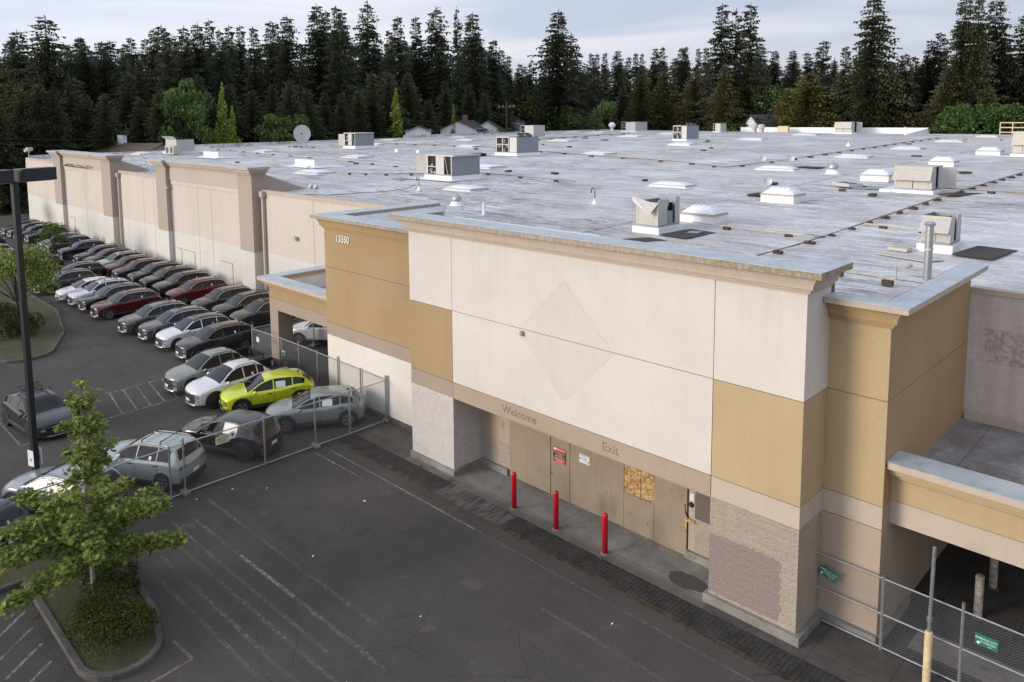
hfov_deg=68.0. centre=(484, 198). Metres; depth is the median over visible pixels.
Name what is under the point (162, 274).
parked suv
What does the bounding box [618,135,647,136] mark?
skylight
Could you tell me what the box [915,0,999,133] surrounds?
conifer
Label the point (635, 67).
conifer
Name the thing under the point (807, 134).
skylight
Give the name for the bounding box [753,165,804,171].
skylight
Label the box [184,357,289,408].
suv
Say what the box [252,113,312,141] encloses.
deciduous tree
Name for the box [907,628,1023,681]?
walkway
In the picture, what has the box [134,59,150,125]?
conifer
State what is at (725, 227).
roof pipe
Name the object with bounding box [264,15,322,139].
conifer
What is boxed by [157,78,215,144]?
deciduous tree
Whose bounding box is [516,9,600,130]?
conifer
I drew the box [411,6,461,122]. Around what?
conifer
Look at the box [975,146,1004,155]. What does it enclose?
skylight
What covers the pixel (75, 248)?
parked suv
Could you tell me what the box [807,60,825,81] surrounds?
conifer
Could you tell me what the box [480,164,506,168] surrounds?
skylight
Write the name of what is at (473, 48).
conifer
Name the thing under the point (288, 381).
window
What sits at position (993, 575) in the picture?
guard post
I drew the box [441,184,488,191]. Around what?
skylight
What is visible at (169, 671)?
island marking
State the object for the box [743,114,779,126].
house
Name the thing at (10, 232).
parked suv
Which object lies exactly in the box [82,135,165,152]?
house
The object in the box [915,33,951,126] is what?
conifer
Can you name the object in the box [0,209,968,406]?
terrain
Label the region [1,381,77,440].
parked crossover
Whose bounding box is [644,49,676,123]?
conifer
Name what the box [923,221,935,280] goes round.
vent pole
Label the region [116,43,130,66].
conifer
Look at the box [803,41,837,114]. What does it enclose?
conifer
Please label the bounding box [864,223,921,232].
roof pipe
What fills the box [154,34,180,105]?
conifer
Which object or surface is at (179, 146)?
condenser unit
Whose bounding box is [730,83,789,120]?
deciduous tree
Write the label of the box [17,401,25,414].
window
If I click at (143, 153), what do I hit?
skylight
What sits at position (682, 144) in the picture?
skylight
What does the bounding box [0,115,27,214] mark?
conifer
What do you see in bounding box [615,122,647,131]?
air handling unit
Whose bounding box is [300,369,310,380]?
rear window
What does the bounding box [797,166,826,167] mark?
metal sheet
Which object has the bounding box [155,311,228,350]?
parked suv
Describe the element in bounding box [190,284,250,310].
parked suv
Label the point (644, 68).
conifer
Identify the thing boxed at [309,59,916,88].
wood
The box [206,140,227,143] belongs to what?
deciduous tree
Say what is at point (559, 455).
warning sign
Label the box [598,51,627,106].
conifer
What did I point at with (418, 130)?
house
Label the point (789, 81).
conifer
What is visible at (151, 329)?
parked suv
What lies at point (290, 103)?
conifer
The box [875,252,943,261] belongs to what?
metal sheet
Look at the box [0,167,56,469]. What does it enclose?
lamp post
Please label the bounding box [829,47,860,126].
conifer
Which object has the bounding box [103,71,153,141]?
conifer
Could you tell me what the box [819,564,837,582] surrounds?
fence sign
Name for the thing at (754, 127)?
roof vent
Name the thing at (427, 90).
conifer
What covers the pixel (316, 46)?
conifer
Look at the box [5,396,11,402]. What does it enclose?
window
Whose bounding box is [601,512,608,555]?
bollard
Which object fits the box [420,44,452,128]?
conifer
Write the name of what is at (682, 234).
roof patch
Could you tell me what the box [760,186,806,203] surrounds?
skylight
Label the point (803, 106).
conifer
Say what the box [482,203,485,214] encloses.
vent pipe
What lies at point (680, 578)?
pavement stain
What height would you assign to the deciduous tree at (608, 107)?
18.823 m
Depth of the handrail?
126.67 m
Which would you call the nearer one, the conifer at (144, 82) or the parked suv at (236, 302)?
the parked suv at (236, 302)
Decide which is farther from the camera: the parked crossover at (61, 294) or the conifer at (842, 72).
the conifer at (842, 72)
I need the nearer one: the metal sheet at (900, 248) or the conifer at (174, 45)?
the metal sheet at (900, 248)
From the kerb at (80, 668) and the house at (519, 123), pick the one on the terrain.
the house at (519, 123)
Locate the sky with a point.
(518, 27)
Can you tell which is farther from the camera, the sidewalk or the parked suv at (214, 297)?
the parked suv at (214, 297)
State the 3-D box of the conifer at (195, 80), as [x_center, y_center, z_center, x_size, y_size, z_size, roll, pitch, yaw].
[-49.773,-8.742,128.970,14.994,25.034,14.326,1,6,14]
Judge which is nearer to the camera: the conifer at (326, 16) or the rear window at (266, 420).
the rear window at (266, 420)
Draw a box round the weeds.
[4,334,991,671]
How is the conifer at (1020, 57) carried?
on the terrain
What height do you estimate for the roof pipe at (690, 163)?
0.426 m
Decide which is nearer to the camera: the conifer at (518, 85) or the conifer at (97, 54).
the conifer at (97, 54)
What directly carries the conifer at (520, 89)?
on the terrain
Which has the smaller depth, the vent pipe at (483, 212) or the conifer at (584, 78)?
the vent pipe at (483, 212)
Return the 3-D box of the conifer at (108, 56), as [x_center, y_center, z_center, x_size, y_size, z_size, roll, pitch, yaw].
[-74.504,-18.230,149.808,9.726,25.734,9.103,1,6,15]
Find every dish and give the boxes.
[288,125,314,147]
[759,155,765,165]
[763,177,771,188]
[787,155,794,165]
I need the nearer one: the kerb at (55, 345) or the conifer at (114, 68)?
the kerb at (55, 345)
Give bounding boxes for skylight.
[130,152,155,154]
[253,149,277,152]
[295,169,337,174]
[340,154,375,158]
[379,139,399,140]
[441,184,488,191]
[448,136,473,137]
[455,138,481,140]
[456,144,481,147]
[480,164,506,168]
[548,139,577,141]
[565,131,583,132]
[580,151,616,154]
[587,131,611,132]
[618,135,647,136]
[646,180,697,188]
[668,142,697,145]
[679,204,728,223]
[735,137,767,139]
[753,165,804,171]
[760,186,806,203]
[792,133,820,135]
[833,154,874,158]
[859,168,893,181]
[891,146,925,149]
[928,156,959,166]
[935,139,966,141]
[975,135,1000,136]
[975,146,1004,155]
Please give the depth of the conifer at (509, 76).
189.94 m
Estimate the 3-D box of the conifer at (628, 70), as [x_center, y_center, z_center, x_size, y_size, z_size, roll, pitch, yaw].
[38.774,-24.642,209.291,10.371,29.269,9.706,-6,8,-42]
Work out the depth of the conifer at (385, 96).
150.04 m
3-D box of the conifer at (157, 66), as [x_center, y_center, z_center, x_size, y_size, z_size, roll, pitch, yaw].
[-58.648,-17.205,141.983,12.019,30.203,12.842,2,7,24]
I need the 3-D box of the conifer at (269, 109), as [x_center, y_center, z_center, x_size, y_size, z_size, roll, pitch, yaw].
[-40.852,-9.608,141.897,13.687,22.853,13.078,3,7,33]
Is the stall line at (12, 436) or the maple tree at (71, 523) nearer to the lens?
the maple tree at (71, 523)
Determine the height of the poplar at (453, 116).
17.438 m
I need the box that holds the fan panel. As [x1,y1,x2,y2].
[832,181,862,186]
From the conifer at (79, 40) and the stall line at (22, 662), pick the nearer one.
the stall line at (22, 662)
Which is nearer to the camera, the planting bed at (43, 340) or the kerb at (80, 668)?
the kerb at (80, 668)
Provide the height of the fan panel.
0.210 m
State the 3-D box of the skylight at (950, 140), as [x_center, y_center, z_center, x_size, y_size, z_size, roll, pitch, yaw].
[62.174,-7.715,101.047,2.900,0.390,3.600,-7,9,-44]
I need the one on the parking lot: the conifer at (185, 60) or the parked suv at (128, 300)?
the parked suv at (128, 300)
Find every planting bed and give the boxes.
[0,278,61,359]
[0,542,155,671]
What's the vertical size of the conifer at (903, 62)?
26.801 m
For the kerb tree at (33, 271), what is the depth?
46.60 m
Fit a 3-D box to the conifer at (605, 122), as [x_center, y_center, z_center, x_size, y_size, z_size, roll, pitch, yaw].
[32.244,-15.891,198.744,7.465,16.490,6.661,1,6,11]
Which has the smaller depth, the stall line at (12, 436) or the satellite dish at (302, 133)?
the stall line at (12, 436)
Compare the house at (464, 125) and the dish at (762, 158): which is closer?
the dish at (762, 158)
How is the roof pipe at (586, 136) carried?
on the store building
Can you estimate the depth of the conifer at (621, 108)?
196.00 m
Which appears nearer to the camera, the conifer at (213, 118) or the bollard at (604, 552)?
the bollard at (604, 552)
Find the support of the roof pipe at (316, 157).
on the store building
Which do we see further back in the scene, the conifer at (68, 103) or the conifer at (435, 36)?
the conifer at (435, 36)
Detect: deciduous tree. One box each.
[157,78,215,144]
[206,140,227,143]
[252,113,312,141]
[481,127,514,132]
[508,93,569,130]
[533,104,590,130]
[564,115,604,129]
[592,100,620,128]
[710,121,747,130]
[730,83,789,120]
[925,101,1006,133]
[963,103,1023,134]
[986,108,1023,134]
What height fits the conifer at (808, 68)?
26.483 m
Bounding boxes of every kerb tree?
[0,243,64,315]
[0,246,16,278]
[35,221,69,253]
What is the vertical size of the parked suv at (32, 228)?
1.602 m
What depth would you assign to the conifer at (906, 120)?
149.83 m
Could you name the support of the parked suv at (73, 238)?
on the parking lot
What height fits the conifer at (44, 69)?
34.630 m
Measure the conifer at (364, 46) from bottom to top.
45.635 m
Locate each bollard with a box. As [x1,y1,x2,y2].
[510,472,517,509]
[552,490,559,530]
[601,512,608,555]
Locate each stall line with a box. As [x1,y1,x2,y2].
[0,422,41,444]
[0,612,51,680]
[107,378,177,417]
[240,555,293,597]
[318,452,473,528]
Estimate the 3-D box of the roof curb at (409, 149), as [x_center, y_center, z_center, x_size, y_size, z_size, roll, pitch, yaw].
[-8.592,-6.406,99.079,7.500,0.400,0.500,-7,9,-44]
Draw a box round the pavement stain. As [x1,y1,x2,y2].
[668,571,707,592]
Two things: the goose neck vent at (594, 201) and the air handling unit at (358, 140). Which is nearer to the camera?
the goose neck vent at (594, 201)
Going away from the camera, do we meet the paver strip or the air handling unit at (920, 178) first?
the paver strip
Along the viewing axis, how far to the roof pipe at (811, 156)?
79.38 m
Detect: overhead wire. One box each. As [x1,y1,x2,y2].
[6,138,148,139]
[14,144,97,145]
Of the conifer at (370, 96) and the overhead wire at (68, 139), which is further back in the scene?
the conifer at (370, 96)
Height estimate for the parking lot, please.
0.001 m
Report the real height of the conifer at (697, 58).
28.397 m
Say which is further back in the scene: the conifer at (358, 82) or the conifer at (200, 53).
the conifer at (358, 82)
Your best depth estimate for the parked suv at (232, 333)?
41.90 m
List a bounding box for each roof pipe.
[212,148,408,166]
[305,184,414,194]
[341,172,423,175]
[374,142,495,147]
[480,172,575,181]
[538,133,629,139]
[538,150,725,167]
[693,222,813,236]
[726,137,940,167]
[756,172,1023,255]
[839,262,912,286]
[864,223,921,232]
[945,188,1023,193]
[949,138,1011,139]
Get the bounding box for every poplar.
[213,122,222,142]
[216,82,232,143]
[226,105,242,142]
[387,88,404,137]
[450,104,455,133]
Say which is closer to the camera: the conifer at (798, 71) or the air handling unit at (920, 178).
the air handling unit at (920, 178)
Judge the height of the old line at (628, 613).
0.001 m
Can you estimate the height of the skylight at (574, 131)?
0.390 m
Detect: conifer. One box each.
[0,15,89,198]
[0,30,45,134]
[0,43,15,98]
[0,59,19,128]
[0,82,75,212]
[0,86,47,209]
[0,99,28,214]
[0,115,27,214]
[4,86,83,210]
[51,43,97,126]
[57,78,101,150]
[64,44,84,79]
[66,93,112,151]
[67,45,113,129]
[69,37,97,84]
[73,38,86,58]
[81,94,131,151]
[87,51,112,105]
[92,41,117,124]
[93,43,102,65]
[100,40,145,109]
[101,42,114,92]
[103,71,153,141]
[107,48,130,141]
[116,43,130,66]
[122,37,147,82]
[122,59,150,140]
[122,97,157,142]
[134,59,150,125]
[134,62,150,111]
[138,38,150,77]
[141,29,160,116]
[142,92,174,142]
[145,26,172,126]
[150,28,184,131]
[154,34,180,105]
[164,25,209,121]
[169,91,201,144]
[173,73,214,140]
[186,24,224,127]
[200,97,227,143]
[203,19,231,98]
[209,30,242,127]
[218,85,257,142]
[219,25,248,126]
[233,26,251,129]
[235,43,253,84]
[235,89,267,142]
[236,27,273,129]
[253,22,281,106]
[257,86,281,141]
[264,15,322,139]
[266,77,315,141]
[272,23,280,86]
[294,5,350,131]
[295,55,314,105]
[299,89,333,140]
[312,92,335,139]
[313,6,360,139]
[313,10,351,98]
[327,93,354,139]
[330,13,368,110]
[337,90,376,138]
[346,0,393,112]
[346,71,391,138]
[350,68,365,116]
[370,72,415,137]
[374,31,401,116]
[385,16,422,119]
[397,40,410,73]
[397,73,429,136]
[405,16,431,119]
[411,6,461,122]
[413,47,428,118]
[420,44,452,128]
[420,58,444,117]
[420,100,442,133]
[430,80,460,133]
[433,12,508,132]
[450,6,463,117]
[459,83,478,120]
[473,93,495,122]
[478,40,517,127]
[490,50,513,106]
[493,89,517,130]
[501,54,518,115]
[509,64,529,120]
[514,75,528,102]
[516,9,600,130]
[518,78,530,101]
[521,67,535,98]
[526,58,540,124]
[534,70,547,101]
[552,32,602,129]
[576,64,589,107]
[579,54,604,114]
[592,54,605,107]
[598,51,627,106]
[598,53,611,99]
[603,108,610,128]
[612,85,633,129]
[615,56,634,115]
[615,69,665,129]
[629,53,644,111]
[638,54,649,100]
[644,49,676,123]
[644,63,686,130]
[658,46,673,103]
[667,47,696,124]
[667,58,678,90]
[668,67,709,130]
[672,46,693,123]
[684,3,741,130]
[691,48,702,91]
[696,47,714,109]
[700,63,749,130]
[713,5,777,130]
[713,8,744,113]
[733,64,765,125]
[756,45,778,108]
[764,87,802,126]
[767,50,785,107]
[773,73,847,126]
[776,49,803,104]
[794,51,815,98]
[794,61,800,85]
[801,86,845,126]
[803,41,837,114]
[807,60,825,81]
[820,73,873,124]
[821,0,921,127]
[828,60,841,87]
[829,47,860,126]
[867,69,923,127]
[887,52,923,127]
[908,39,947,133]
[909,56,924,127]
[909,73,965,133]
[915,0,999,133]
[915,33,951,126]
[946,0,1008,133]
[969,85,1008,134]
[982,0,1023,106]
[989,37,1020,104]
[993,15,1023,114]
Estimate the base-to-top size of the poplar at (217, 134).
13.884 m
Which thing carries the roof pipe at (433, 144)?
on the store building
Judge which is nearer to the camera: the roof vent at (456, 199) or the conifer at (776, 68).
the roof vent at (456, 199)
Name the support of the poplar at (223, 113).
on the terrain
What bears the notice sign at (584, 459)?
attached to the store building
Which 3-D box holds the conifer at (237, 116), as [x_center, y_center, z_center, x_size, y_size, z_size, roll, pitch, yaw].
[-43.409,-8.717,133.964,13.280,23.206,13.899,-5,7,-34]
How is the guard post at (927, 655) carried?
on the stained pavement
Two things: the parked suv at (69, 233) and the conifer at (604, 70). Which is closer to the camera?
the parked suv at (69, 233)
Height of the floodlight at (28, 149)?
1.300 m
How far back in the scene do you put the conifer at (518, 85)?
213.09 m
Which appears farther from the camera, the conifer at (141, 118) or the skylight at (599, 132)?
the skylight at (599, 132)
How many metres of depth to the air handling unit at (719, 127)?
156.49 m
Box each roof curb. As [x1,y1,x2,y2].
[194,145,211,151]
[198,150,242,158]
[287,158,343,167]
[395,147,441,151]
[416,149,454,152]
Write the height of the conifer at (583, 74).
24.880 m
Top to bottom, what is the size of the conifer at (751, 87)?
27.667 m
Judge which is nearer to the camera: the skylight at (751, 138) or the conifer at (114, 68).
the skylight at (751, 138)
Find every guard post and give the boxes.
[922,546,936,681]
[970,573,984,620]
[986,557,999,590]
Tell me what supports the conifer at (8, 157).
on the terrain
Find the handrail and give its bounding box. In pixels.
[778,122,1023,133]
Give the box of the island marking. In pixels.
[151,640,192,681]
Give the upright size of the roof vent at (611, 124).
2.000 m
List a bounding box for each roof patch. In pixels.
[624,237,667,241]
[659,229,715,237]
[939,192,982,195]
[952,246,1017,259]
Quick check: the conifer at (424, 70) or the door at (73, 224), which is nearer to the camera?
the door at (73, 224)
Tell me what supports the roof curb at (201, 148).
on the store building
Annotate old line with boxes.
[157,500,660,680]
[359,476,750,679]
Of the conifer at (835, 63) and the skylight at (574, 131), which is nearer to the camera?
the skylight at (574, 131)
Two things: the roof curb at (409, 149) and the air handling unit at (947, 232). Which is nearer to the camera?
the air handling unit at (947, 232)
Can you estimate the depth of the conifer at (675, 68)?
215.71 m
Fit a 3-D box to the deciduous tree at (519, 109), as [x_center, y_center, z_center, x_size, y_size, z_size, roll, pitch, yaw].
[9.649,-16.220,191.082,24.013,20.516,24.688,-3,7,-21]
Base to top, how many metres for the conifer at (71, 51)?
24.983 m
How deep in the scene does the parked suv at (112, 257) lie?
65.47 m
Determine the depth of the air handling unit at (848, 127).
139.60 m
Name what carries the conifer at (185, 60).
on the terrain
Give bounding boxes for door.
[70,216,75,231]
[177,247,182,264]
[185,249,195,268]
[220,260,233,284]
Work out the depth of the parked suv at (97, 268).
61.56 m
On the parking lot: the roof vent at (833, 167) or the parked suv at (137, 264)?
the parked suv at (137, 264)
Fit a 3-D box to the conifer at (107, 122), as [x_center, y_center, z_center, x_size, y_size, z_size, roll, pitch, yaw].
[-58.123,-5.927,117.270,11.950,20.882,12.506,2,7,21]
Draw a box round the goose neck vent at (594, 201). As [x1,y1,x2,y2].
[591,188,597,203]
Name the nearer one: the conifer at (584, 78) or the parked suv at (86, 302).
the parked suv at (86, 302)
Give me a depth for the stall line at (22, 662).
18.49 m
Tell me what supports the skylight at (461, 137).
on the store building
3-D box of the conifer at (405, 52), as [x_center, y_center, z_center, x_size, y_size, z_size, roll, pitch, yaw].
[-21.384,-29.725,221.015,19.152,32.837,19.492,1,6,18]
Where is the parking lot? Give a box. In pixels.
[0,214,802,681]
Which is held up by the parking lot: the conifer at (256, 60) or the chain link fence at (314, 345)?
the chain link fence at (314, 345)
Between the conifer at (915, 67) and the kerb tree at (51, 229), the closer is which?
the kerb tree at (51, 229)
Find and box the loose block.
[958,171,971,173]
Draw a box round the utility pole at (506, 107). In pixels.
[498,102,514,129]
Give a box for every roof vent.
[449,194,463,205]
[609,122,615,130]
[751,124,757,132]
[758,124,764,132]
[824,162,840,173]
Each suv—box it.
[0,235,5,242]
[0,243,14,255]
[1,219,39,233]
[6,252,63,274]
[7,221,43,236]
[13,223,49,240]
[24,226,69,243]
[33,267,96,294]
[37,231,79,248]
[44,234,90,253]
[51,260,106,275]
[57,239,105,259]
[67,276,129,304]
[73,243,120,261]
[78,281,141,309]
[82,246,129,260]
[90,287,161,319]
[98,249,140,265]
[98,428,205,491]
[105,253,151,275]
[111,257,161,278]
[117,299,187,334]
[126,260,178,283]
[137,304,207,340]
[139,264,194,288]
[152,269,209,295]
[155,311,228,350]
[164,346,264,391]
[165,275,227,304]
[175,319,256,358]
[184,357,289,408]
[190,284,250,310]
[211,289,268,317]
[229,296,294,328]
[293,321,327,344]
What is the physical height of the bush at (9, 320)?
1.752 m
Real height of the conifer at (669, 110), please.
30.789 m
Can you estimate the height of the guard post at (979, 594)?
1.150 m
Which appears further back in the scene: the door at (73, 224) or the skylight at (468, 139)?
the skylight at (468, 139)
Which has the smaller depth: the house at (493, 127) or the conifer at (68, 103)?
the conifer at (68, 103)
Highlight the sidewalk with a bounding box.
[404,456,708,607]
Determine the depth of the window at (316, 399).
31.64 m
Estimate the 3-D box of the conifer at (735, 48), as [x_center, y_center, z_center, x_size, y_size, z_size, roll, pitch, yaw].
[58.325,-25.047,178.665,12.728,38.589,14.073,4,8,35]
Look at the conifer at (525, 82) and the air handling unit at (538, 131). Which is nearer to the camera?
the air handling unit at (538, 131)
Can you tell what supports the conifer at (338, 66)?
on the terrain
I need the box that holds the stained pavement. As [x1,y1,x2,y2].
[357,423,1023,681]
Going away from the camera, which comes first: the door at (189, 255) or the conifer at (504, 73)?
the door at (189, 255)
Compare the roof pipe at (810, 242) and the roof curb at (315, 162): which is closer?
the roof pipe at (810, 242)
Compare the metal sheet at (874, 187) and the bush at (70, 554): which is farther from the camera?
the metal sheet at (874, 187)
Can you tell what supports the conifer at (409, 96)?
on the terrain
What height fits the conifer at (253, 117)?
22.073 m
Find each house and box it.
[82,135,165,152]
[403,125,433,134]
[437,115,485,133]
[479,120,507,132]
[504,113,527,131]
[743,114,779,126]
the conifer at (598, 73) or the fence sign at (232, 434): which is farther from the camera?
the conifer at (598, 73)
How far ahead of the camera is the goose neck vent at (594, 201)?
43.36 m
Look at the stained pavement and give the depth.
19.24 m
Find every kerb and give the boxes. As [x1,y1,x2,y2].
[0,278,64,363]
[0,529,162,681]
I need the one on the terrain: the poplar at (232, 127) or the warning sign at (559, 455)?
the poplar at (232, 127)
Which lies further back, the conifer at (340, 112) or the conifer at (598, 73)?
the conifer at (598, 73)
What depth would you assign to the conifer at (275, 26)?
169.29 m
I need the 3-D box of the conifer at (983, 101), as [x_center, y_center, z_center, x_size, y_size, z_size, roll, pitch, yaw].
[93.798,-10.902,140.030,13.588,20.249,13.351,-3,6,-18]
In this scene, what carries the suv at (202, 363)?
on the parking lot
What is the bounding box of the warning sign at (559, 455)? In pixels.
[553,446,565,464]
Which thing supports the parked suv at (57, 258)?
on the parking lot
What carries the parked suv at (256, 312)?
on the parking lot
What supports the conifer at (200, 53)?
on the terrain
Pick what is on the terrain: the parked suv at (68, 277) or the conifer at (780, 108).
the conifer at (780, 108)
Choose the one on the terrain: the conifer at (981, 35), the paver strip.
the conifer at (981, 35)
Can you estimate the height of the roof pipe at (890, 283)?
0.800 m
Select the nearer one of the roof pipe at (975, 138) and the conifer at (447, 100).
the roof pipe at (975, 138)
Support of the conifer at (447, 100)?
on the terrain
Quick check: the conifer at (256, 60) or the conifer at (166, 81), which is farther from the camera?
the conifer at (256, 60)
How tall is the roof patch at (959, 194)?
0.010 m
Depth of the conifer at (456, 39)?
180.61 m
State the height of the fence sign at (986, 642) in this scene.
0.270 m
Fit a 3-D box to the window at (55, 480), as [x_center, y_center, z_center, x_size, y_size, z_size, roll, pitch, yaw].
[-13.889,9.363,24.651,0.780,0.377,0.176,1,6,18]
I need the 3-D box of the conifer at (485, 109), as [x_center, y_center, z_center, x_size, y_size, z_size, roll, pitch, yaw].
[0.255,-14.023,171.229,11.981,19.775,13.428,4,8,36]
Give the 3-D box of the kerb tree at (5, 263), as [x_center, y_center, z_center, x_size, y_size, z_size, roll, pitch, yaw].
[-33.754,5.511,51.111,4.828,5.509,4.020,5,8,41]
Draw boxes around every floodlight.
[24,147,32,157]
[308,184,318,196]
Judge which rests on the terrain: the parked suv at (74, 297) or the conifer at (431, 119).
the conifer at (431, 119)
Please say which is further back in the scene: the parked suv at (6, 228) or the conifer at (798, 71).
the conifer at (798, 71)
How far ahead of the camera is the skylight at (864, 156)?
72.27 m
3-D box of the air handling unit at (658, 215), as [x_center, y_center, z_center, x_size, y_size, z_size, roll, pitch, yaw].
[7.771,0.688,34.291,2.220,1.620,1.390,-7,9,-44]
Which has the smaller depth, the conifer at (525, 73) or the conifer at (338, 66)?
the conifer at (338, 66)
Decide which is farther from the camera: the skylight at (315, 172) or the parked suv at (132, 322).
the skylight at (315, 172)
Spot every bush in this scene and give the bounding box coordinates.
[0,302,19,317]
[0,307,45,339]
[54,549,94,575]
[62,577,159,660]
[78,554,140,608]
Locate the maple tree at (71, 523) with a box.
[0,377,190,619]
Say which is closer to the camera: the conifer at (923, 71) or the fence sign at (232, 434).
the fence sign at (232, 434)
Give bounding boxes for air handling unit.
[337,132,376,148]
[410,153,483,181]
[490,133,542,156]
[521,125,547,137]
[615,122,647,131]
[632,195,682,234]
[671,123,699,141]
[713,123,726,131]
[830,122,861,133]
[879,164,956,193]
[916,212,964,254]
[993,131,1023,157]
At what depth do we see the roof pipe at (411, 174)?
64.67 m
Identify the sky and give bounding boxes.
[0,0,1023,89]
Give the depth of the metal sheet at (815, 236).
31.56 m
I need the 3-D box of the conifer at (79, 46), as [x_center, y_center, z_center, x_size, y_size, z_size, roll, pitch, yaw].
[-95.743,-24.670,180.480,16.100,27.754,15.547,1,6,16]
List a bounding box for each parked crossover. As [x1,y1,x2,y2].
[0,498,30,546]
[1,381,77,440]
[2,463,127,514]
[55,276,106,300]
[179,409,283,461]
[219,368,314,410]
[266,385,365,433]
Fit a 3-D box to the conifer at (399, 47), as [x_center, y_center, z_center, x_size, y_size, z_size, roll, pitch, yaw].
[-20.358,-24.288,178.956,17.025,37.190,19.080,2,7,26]
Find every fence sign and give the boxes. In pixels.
[215,434,228,444]
[229,431,235,439]
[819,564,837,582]
[974,632,998,652]
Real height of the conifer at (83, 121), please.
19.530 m
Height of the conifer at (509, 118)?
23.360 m
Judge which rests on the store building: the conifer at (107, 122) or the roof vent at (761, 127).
the roof vent at (761, 127)
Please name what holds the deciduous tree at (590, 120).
on the terrain
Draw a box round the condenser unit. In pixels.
[162,136,198,153]
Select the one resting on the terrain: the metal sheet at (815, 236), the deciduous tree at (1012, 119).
the deciduous tree at (1012, 119)
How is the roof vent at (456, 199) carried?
on the store building
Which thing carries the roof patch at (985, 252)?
on the store building
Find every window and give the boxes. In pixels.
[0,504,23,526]
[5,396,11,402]
[9,397,19,409]
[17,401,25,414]
[26,478,48,490]
[47,478,63,491]
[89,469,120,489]
[201,422,220,431]
[220,422,237,433]
[237,427,248,434]
[252,417,277,436]
[253,380,272,391]
[274,378,291,388]
[293,377,304,383]
[298,398,318,408]
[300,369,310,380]
[320,396,338,406]
[340,396,352,403]
[351,386,359,400]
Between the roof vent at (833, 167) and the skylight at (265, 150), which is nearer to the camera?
the roof vent at (833, 167)
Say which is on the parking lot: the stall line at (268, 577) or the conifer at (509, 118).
the stall line at (268, 577)
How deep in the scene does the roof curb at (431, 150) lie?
95.52 m
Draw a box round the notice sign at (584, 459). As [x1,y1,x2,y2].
[579,453,589,465]
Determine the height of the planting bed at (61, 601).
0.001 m
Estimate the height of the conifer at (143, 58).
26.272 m
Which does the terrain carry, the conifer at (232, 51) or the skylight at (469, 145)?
the conifer at (232, 51)
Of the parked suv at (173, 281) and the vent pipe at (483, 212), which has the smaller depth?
the vent pipe at (483, 212)
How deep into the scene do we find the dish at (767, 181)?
46.84 m
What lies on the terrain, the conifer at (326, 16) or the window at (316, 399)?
the conifer at (326, 16)
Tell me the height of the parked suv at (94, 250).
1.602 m
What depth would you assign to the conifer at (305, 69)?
162.87 m
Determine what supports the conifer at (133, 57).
on the terrain
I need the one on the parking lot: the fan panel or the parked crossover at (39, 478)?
the parked crossover at (39, 478)
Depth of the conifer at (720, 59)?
177.00 m
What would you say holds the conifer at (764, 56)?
on the terrain
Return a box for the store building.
[25,127,1023,647]
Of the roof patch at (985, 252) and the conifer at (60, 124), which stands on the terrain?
the conifer at (60, 124)
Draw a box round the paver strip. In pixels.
[337,435,845,681]
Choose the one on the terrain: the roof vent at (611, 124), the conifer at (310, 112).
the conifer at (310, 112)
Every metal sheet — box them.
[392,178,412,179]
[686,139,709,141]
[747,192,760,196]
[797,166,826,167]
[804,234,825,237]
[853,186,884,189]
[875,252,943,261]
[887,245,912,251]
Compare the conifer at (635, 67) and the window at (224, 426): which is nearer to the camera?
the window at (224, 426)
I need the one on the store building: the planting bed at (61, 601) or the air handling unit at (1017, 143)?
the air handling unit at (1017, 143)
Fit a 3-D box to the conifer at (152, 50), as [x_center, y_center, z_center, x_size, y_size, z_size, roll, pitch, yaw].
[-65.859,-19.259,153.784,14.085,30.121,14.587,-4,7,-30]
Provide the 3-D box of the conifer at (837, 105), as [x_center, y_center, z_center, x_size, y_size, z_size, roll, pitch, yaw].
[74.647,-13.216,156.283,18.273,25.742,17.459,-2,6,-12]
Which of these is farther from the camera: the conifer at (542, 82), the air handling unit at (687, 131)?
the conifer at (542, 82)
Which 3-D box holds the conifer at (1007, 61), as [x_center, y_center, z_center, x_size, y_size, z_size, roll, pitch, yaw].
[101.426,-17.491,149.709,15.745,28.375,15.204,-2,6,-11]
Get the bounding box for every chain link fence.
[0,375,389,540]
[251,325,385,417]
[252,318,327,357]
[816,552,1023,681]

